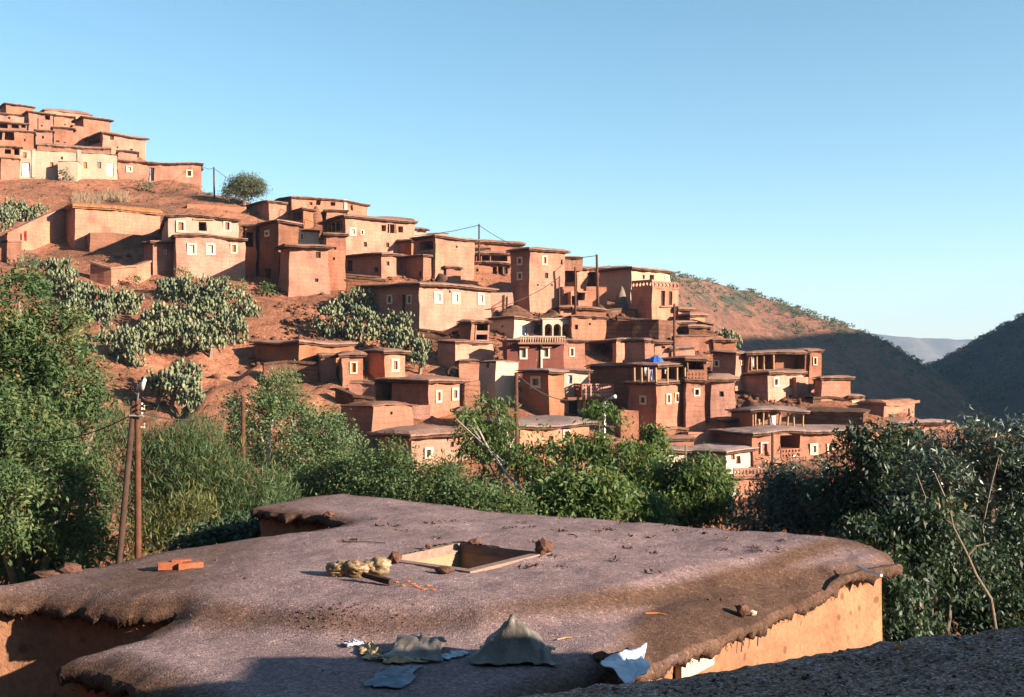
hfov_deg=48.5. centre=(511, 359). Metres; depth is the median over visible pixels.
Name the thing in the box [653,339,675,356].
mud house
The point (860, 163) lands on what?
sky
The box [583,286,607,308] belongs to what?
mud house
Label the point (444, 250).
mud house
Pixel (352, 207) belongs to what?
mud house
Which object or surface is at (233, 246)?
window
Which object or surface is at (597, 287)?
utility pole
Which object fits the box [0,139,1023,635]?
ground
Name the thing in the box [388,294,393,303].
window
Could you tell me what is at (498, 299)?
mud house
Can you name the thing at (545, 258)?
window
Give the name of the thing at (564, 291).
mud house
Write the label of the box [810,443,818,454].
window
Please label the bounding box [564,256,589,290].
tower house
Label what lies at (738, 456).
plastered house
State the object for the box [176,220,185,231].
window
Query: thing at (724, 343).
mud house
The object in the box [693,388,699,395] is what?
window
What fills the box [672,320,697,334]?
mud house
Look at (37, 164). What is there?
mud house
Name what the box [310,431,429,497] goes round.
shrub
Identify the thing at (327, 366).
mud house
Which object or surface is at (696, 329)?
mud house
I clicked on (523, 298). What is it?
power line
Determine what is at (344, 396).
rubble wall
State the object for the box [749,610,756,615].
rock
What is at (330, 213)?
mud house
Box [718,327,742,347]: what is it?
prickly pear
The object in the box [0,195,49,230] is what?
prickly pear
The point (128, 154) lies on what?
mud house
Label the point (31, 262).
bush
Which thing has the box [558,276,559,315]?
utility pole
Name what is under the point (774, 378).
window
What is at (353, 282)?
rubble wall
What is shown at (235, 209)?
mud house
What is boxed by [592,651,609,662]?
rock
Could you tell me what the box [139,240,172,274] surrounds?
mud house
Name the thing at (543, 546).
rock
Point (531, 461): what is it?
walnut tree
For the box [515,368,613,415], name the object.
mud house
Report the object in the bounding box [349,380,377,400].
garden wall
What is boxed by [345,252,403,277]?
mud house
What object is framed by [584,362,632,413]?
mud house
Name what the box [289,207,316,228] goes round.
mud house
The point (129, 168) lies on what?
window
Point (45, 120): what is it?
mud house
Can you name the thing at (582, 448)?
walnut tree
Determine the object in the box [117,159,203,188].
mud house
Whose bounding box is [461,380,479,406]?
retaining wall
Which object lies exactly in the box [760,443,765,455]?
door
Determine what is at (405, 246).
mud house
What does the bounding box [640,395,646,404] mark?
window
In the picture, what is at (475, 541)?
rock
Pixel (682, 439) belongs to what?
mud house
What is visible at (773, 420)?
laundry
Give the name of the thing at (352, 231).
window
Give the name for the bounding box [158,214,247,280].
mud house
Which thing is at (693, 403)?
mud house
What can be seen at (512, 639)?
covered heap
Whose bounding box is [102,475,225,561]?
shrub
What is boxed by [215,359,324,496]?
poplar tree
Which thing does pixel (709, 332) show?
retaining wall
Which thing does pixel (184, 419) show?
power line
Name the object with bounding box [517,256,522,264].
window
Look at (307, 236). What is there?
mud house
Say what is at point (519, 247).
power line
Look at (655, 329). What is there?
mud house
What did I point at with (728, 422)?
mud house
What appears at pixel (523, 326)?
plastered house
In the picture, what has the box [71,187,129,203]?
dry grass
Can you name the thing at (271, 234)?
mud house
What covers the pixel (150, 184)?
bush
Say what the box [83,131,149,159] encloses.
mud house
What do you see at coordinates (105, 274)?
retaining wall
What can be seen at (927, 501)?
tree
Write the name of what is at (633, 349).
mud house
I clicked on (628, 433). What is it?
mud house
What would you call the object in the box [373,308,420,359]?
prickly pear
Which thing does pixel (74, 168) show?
outbuilding
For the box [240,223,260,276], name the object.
mud house
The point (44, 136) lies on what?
mud house
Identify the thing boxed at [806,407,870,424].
mud house
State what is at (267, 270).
window
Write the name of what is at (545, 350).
window
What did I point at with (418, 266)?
mud house
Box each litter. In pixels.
[130,507,841,675]
[131,508,836,674]
[340,515,786,601]
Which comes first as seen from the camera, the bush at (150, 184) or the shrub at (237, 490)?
the shrub at (237, 490)
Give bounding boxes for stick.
[362,572,392,584]
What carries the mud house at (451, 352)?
on the ground at (268, 325)
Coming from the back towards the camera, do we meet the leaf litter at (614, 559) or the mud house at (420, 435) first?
the mud house at (420, 435)
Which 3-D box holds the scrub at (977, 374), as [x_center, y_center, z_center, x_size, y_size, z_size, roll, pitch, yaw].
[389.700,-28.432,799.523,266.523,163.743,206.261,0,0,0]
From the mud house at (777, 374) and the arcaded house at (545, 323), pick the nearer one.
the mud house at (777, 374)
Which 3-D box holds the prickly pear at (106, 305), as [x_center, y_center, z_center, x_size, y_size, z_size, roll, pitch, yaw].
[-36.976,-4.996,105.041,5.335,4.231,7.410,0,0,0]
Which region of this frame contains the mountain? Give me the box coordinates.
[933,316,1023,430]
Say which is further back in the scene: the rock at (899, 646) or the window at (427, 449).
the window at (427, 449)
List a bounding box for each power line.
[0,416,128,441]
[143,399,242,419]
[214,168,477,235]
[479,225,595,257]
[483,277,558,309]
[519,376,573,400]
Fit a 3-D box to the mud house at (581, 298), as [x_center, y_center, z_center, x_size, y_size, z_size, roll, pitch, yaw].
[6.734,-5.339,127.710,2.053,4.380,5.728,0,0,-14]
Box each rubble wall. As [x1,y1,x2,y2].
[261,360,317,383]
[334,388,374,403]
[346,276,383,288]
[419,328,450,338]
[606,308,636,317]
[615,316,645,320]
[679,317,712,330]
[737,399,777,407]
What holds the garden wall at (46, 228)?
on the ground at (268, 325)
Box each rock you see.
[30,570,62,577]
[59,563,82,572]
[323,511,335,517]
[388,551,401,563]
[434,565,454,573]
[468,538,481,543]
[535,537,552,554]
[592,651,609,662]
[735,603,749,617]
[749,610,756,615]
[893,644,903,649]
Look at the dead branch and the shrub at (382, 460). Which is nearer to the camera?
the dead branch
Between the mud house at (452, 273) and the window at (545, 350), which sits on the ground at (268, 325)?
the mud house at (452, 273)
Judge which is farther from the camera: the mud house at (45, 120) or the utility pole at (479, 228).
the mud house at (45, 120)
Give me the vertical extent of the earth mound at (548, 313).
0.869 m
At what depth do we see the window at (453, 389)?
92.46 m
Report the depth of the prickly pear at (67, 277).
110.81 m
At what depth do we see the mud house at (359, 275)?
125.62 m
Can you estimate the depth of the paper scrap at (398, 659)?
8.89 m
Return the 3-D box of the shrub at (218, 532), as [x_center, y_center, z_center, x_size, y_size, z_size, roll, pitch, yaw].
[-4.626,4.883,19.146,2.374,5.060,2.347,0,0,34]
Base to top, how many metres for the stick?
0.090 m
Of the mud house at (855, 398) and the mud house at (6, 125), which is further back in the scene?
the mud house at (6, 125)
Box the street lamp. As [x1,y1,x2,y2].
[603,395,616,437]
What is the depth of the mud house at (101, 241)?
128.94 m
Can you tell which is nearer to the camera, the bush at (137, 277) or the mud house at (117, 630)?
the mud house at (117, 630)
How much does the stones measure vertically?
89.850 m
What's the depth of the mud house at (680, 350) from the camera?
110.76 m
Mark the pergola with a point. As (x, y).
(749, 416)
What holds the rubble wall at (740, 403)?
on the ground at (268, 325)
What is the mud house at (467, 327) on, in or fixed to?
on the ground at (268, 325)
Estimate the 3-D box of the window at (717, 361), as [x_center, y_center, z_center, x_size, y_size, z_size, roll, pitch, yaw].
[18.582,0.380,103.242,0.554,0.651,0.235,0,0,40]
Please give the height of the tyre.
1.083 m
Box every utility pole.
[116,378,145,563]
[213,167,214,198]
[241,396,247,472]
[478,224,480,260]
[514,372,519,491]
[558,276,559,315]
[574,267,576,314]
[596,254,598,304]
[673,304,674,356]
[771,432,774,475]
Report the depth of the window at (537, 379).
93.30 m
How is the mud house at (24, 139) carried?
on the ground at (268, 325)
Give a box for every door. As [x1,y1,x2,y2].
[22,162,29,175]
[106,163,112,175]
[522,327,525,334]
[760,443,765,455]
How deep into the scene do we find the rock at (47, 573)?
11.83 m
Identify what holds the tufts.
on the ground at (268, 325)
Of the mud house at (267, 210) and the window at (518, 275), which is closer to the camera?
the window at (518, 275)
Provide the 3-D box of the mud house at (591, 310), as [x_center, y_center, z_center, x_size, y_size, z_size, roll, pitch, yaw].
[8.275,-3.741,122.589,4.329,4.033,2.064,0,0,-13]
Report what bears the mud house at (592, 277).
on the ground at (268, 325)
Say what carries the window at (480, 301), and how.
in the mud house at (438, 306)
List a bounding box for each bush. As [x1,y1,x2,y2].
[16,250,37,267]
[58,167,74,182]
[125,274,143,286]
[133,178,154,190]
[172,267,195,280]
[214,275,229,281]
[233,278,248,291]
[258,280,278,294]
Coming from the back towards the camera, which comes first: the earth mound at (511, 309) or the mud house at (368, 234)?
the mud house at (368, 234)
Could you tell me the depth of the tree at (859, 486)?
26.78 m
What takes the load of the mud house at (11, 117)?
on the ground at (268, 325)
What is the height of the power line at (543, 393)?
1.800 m
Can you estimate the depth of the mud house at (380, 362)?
97.23 m
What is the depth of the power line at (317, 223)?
150.92 m
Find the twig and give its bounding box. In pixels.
[342,541,382,542]
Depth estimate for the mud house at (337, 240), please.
131.28 m
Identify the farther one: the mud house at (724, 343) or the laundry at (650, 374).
the mud house at (724, 343)
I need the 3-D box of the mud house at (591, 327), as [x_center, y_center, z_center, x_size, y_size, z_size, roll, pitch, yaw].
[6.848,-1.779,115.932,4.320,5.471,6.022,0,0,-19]
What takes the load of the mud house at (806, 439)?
on the ground at (268, 325)
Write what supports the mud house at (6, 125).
on the ground at (268, 325)
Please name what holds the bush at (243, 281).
on the ground at (268, 325)
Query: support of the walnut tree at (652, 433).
on the ground at (268, 325)
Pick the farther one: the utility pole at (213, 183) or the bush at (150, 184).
the bush at (150, 184)
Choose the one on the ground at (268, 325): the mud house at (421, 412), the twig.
the mud house at (421, 412)
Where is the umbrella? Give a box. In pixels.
[648,356,663,361]
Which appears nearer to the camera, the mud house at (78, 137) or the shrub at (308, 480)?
the shrub at (308, 480)
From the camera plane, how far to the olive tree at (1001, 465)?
23.65 m
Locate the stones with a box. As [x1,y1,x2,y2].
[3,178,801,549]
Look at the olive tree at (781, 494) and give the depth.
28.75 m
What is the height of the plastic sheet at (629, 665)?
0.147 m
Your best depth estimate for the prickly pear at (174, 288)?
107.27 m
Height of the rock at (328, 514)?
0.095 m
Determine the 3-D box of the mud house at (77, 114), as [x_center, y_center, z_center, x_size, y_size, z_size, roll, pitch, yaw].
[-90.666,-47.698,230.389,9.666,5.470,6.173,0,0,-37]
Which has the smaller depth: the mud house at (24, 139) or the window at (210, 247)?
the window at (210, 247)
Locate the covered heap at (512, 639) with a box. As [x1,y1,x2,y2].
[468,614,560,666]
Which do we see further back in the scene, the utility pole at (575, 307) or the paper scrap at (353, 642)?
the utility pole at (575, 307)
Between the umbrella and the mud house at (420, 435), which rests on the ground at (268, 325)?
the mud house at (420, 435)
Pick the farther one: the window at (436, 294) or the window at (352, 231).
the window at (352, 231)
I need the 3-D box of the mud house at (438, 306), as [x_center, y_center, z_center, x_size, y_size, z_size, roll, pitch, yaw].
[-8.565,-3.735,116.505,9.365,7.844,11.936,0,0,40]
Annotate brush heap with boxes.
[432,272,448,282]
[740,401,759,407]
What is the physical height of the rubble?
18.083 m
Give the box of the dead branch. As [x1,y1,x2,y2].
[946,514,996,628]
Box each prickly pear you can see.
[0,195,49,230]
[33,256,94,299]
[58,283,96,314]
[76,285,144,325]
[96,317,151,368]
[122,297,230,358]
[137,354,205,413]
[155,273,248,344]
[229,290,263,317]
[309,286,383,345]
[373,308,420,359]
[408,332,434,373]
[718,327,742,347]
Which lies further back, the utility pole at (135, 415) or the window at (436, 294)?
the window at (436, 294)
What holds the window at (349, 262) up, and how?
in the mud house at (382, 264)
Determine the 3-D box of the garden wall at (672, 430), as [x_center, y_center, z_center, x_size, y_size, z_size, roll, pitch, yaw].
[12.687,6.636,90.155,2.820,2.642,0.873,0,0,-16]
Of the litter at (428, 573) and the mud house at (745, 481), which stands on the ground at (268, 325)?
the mud house at (745, 481)
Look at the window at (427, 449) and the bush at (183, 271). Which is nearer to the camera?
the window at (427, 449)
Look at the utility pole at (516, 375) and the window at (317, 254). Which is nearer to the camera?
the utility pole at (516, 375)
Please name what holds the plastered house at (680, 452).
on the ground at (268, 325)
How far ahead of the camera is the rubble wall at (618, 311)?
124.93 m
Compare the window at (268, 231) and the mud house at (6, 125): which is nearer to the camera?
the window at (268, 231)
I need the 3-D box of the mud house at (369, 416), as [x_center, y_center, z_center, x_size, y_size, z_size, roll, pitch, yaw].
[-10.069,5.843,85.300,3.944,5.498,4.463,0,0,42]
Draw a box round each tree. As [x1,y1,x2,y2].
[0,255,133,584]
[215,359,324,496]
[219,170,272,206]
[268,400,373,494]
[443,390,576,496]
[502,456,678,525]
[524,393,667,508]
[626,443,747,529]
[634,416,679,474]
[722,446,845,538]
[792,443,1023,618]
[797,409,941,551]
[828,489,1022,641]
[868,401,1023,581]
[926,495,1023,635]
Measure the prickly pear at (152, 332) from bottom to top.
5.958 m
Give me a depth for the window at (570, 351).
105.55 m
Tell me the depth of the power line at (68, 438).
23.36 m
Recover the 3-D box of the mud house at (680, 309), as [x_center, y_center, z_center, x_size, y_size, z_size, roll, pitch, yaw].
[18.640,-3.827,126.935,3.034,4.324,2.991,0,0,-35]
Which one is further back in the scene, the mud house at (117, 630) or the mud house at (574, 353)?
the mud house at (574, 353)
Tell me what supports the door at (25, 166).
in the mud house at (37, 164)
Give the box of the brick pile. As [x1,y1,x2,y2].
[158,558,202,570]
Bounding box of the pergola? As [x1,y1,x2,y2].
[725,405,810,426]
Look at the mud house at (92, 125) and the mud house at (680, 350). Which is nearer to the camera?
the mud house at (680, 350)
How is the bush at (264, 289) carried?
on the ground at (268, 325)
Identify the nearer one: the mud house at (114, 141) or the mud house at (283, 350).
the mud house at (283, 350)
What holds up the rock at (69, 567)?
on the mud house at (117, 630)
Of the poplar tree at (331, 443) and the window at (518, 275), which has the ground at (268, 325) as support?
the poplar tree at (331, 443)
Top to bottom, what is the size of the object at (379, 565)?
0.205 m
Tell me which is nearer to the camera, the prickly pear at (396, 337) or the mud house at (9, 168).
the prickly pear at (396, 337)
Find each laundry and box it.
[24,231,26,240]
[649,369,652,379]
[771,416,775,424]
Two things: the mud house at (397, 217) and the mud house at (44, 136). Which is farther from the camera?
the mud house at (44, 136)
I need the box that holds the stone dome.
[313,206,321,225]
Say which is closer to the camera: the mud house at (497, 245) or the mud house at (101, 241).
the mud house at (101, 241)
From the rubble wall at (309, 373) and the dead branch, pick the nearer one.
the dead branch
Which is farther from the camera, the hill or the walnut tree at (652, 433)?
the hill
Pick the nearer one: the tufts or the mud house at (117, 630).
the mud house at (117, 630)
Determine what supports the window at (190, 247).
in the mud house at (212, 246)
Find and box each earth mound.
[493,304,533,317]
[538,311,558,316]
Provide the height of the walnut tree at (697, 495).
8.606 m
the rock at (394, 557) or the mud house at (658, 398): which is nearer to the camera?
the rock at (394, 557)
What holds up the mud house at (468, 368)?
on the ground at (268, 325)
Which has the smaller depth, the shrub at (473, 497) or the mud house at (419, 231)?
the shrub at (473, 497)
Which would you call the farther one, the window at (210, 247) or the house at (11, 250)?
the window at (210, 247)
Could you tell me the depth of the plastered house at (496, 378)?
95.25 m
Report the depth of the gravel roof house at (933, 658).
5.82 m
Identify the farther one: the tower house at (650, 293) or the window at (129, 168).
the window at (129, 168)
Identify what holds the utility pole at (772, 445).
on the ground at (268, 325)
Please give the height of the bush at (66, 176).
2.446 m
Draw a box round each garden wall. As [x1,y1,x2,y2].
[5,207,65,250]
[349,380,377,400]
[658,426,688,434]
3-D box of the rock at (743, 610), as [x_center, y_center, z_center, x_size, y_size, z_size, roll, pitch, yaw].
[2.265,2.463,11.172,0.138,0.133,0.152,0,0,0]
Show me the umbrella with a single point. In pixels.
(655, 359)
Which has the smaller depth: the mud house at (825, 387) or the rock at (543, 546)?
the rock at (543, 546)
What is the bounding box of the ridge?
[870,334,972,363]
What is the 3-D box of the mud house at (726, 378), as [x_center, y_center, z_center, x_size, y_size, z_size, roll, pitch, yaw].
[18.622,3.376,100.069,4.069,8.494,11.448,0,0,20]
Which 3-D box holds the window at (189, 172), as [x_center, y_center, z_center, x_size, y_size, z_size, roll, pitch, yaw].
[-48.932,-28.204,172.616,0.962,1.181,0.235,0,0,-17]
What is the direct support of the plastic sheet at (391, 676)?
on the mud house at (117, 630)
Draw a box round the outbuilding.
[58,161,80,180]
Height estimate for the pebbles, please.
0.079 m
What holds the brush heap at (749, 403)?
on the ground at (268, 325)
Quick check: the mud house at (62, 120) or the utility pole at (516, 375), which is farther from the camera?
the mud house at (62, 120)
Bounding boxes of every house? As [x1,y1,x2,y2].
[0,102,35,113]
[0,112,23,122]
[0,121,29,129]
[0,130,36,149]
[0,145,22,157]
[0,157,20,179]
[0,494,902,696]
[19,149,117,179]
[22,110,55,130]
[33,128,54,146]
[36,143,111,153]
[39,108,92,124]
[50,126,75,144]
[53,114,75,126]
[64,202,162,248]
[70,125,84,145]
[71,115,113,136]
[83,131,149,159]
[86,232,157,251]
[115,150,138,159]
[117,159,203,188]
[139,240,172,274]
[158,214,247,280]
[186,204,246,212]
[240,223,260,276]
[245,200,290,220]
[249,339,357,368]
[253,219,302,285]
[273,243,345,296]
[274,196,370,220]
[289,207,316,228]
[298,229,320,243]
[316,353,337,381]
[317,214,418,254]
[318,232,348,254]
[322,209,348,219]
[336,347,410,387]
[342,401,417,447]
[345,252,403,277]
[346,273,381,277]
[355,281,498,335]
[366,425,477,467]
[368,375,472,418]
[378,216,413,219]
[395,239,413,254]
[397,254,433,280]
[409,234,479,281]
[413,405,430,420]
[414,227,429,236]
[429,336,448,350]
[437,339,493,372]
[443,265,463,283]
[451,406,485,427]
[455,359,478,380]
[456,319,475,339]
[473,320,492,341]
[474,251,510,275]
[475,239,526,257]
[475,246,490,250]
[476,360,518,401]
[477,415,598,463]
[484,315,538,337]
[491,292,512,310]
[502,336,565,379]
[505,247,570,312]
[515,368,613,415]
[520,626,1023,696]
[533,317,569,335]
[548,305,577,316]
[560,286,576,304]
[563,314,608,339]
[563,338,587,368]
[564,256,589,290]
[568,291,588,305]
[571,306,607,316]
[582,265,626,286]
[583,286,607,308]
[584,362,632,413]
[585,337,656,362]
[594,266,678,320]
[606,319,679,339]
[615,410,639,439]
[623,361,691,432]
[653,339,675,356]
[662,355,713,432]
[662,444,693,468]
[665,434,696,445]
[667,345,696,356]
[670,334,713,351]
[672,306,696,319]
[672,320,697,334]
[676,312,708,321]
[678,324,711,334]
[682,431,713,444]
[687,443,758,473]
[705,350,744,424]
[707,424,885,467]
[710,338,738,350]
[716,416,738,428]
[727,467,774,500]
[741,348,823,402]
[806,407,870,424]
[811,375,854,401]
[845,394,864,402]
[859,398,919,417]
[892,419,952,431]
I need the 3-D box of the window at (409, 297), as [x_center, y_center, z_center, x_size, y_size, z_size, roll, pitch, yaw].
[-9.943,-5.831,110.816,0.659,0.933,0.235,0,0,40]
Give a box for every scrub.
[603,265,993,423]
[924,313,1023,409]
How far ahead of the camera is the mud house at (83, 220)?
131.66 m
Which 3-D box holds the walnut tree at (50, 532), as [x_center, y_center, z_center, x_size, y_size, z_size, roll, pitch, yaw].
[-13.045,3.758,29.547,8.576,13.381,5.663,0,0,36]
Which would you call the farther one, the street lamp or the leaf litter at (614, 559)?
the street lamp
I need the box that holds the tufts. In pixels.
[0,141,845,529]
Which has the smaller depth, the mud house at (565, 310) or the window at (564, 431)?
the window at (564, 431)
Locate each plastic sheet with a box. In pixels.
[363,665,423,687]
[379,632,447,661]
[441,650,469,659]
[600,643,650,682]
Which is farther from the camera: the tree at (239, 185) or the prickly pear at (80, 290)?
the tree at (239, 185)
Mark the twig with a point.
(361, 541)
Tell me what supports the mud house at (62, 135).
on the ground at (268, 325)
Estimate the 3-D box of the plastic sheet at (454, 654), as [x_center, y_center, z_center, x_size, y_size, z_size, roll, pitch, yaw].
[-0.457,2.370,9.155,0.352,0.049,0.214,0,0,-44]
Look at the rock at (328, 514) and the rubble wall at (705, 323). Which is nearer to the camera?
the rock at (328, 514)
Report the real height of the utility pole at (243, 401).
12.390 m
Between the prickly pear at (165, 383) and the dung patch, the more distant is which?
the prickly pear at (165, 383)
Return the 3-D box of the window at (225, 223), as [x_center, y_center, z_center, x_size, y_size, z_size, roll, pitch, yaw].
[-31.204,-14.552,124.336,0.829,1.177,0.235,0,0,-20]
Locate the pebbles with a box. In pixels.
[576,632,1023,696]
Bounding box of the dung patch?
[253,600,414,642]
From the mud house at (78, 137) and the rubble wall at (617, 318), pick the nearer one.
the rubble wall at (617, 318)
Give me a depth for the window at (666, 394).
91.54 m
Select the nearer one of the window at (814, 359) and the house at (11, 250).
the window at (814, 359)
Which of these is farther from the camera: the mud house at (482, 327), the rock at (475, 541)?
the mud house at (482, 327)
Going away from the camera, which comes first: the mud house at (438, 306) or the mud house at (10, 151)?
the mud house at (438, 306)
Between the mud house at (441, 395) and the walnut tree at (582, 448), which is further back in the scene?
the mud house at (441, 395)
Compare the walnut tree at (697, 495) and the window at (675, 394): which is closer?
the walnut tree at (697, 495)
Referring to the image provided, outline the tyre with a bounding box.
[446,366,458,376]
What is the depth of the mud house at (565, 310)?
121.57 m
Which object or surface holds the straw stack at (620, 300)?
on the ground at (268, 325)
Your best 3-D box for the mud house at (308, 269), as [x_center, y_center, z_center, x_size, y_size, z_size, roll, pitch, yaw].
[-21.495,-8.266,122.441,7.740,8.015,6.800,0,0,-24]
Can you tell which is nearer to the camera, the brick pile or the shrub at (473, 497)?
the brick pile
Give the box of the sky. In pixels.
[0,0,1023,339]
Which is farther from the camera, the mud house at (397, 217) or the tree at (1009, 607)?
the mud house at (397, 217)
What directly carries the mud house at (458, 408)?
on the ground at (268, 325)
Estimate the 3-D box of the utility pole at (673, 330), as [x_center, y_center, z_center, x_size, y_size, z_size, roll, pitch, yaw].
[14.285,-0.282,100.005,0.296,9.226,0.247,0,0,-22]
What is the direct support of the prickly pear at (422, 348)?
on the ground at (268, 325)
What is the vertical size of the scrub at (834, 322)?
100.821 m
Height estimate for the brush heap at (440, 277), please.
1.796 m
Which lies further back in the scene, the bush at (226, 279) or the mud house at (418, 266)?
the mud house at (418, 266)
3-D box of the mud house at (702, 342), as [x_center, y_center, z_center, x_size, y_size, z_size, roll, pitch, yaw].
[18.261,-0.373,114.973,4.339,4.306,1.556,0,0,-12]
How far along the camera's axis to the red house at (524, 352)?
102.40 m
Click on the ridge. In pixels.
(929, 349)
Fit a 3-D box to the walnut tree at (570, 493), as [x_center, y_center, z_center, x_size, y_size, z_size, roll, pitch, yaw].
[1.690,6.275,29.029,5.514,7.738,3.342,0,0,0]
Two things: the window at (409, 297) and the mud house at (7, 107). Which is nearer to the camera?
the window at (409, 297)
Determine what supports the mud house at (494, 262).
on the ground at (268, 325)
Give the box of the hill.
[671,275,1010,433]
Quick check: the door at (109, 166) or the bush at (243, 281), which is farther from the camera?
the door at (109, 166)
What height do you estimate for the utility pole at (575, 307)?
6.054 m
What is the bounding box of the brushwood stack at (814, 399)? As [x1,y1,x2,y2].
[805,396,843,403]
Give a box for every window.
[127,166,132,172]
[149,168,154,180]
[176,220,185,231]
[186,169,192,176]
[186,243,195,254]
[206,243,214,254]
[223,220,229,231]
[230,243,237,253]
[264,230,269,236]
[266,269,270,278]
[315,252,319,257]
[348,260,351,270]
[349,227,355,235]
[349,361,355,373]
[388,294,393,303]
[392,359,399,371]
[407,294,411,303]
[425,447,433,457]
[434,291,442,303]
[435,390,442,402]
[451,292,458,303]
[452,388,458,399]
[477,293,484,304]
[516,272,521,279]
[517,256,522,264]
[520,348,527,358]
[530,376,540,387]
[543,255,548,264]
[543,348,548,357]
[561,429,569,441]
[568,347,573,356]
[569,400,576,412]
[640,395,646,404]
[665,393,669,403]
[674,392,678,402]
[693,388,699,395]
[713,360,718,366]
[773,377,778,386]
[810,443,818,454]
[812,357,816,364]
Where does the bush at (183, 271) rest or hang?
on the ground at (268, 325)
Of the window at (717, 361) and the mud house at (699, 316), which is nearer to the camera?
the window at (717, 361)
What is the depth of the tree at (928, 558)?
17.22 m
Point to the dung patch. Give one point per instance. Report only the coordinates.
(333, 618)
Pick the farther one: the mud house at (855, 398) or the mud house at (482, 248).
the mud house at (482, 248)
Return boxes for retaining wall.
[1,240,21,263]
[89,260,151,285]
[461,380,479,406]
[679,325,712,335]
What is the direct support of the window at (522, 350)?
in the red house at (524, 352)
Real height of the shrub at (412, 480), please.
7.594 m
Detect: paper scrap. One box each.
[341,638,363,646]
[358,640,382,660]
[375,654,429,663]
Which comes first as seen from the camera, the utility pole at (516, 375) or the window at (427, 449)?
the utility pole at (516, 375)
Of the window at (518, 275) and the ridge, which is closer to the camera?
the window at (518, 275)
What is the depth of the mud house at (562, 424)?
84.25 m
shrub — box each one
[63,393,312,564]
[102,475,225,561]
[148,498,270,552]
[265,442,390,500]
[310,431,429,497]
[349,437,475,504]
[420,456,551,514]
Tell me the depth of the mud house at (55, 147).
172.20 m
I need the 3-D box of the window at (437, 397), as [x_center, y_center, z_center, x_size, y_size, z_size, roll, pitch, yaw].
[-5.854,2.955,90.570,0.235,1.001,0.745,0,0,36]
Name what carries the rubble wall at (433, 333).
on the ground at (268, 325)
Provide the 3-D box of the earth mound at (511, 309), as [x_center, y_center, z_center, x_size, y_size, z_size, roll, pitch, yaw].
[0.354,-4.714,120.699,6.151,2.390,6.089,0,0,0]
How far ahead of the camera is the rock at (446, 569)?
11.57 m
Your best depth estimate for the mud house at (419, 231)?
154.40 m
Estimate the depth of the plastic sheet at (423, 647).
9.12 m
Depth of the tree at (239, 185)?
157.32 m
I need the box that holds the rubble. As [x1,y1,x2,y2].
[248,276,839,466]
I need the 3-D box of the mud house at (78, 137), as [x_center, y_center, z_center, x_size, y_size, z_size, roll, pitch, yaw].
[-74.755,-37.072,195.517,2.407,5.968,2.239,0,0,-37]
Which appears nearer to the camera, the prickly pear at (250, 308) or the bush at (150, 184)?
the prickly pear at (250, 308)
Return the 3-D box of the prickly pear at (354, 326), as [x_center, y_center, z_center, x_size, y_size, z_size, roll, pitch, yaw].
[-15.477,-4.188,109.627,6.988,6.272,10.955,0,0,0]
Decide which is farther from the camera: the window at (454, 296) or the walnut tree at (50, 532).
the window at (454, 296)
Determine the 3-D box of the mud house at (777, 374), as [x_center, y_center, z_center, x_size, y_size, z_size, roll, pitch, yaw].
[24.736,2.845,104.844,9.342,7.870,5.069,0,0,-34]
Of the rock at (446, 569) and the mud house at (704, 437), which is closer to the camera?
the rock at (446, 569)
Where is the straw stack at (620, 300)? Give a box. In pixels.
[613,287,627,307]
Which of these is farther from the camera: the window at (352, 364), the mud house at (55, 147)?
the mud house at (55, 147)
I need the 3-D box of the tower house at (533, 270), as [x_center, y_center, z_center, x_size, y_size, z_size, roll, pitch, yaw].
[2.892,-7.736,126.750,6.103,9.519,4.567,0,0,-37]
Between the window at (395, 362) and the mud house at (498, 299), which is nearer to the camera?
the window at (395, 362)
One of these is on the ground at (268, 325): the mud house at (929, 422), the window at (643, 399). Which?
the mud house at (929, 422)
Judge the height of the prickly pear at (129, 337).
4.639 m
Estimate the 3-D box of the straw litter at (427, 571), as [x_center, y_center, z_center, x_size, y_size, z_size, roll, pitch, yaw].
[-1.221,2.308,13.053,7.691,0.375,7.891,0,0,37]
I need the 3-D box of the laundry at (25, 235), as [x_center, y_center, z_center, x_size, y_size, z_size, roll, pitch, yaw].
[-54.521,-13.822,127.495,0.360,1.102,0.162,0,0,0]
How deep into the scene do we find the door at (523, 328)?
113.55 m
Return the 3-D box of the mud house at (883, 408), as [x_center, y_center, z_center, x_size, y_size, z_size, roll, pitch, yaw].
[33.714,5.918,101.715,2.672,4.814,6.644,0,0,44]

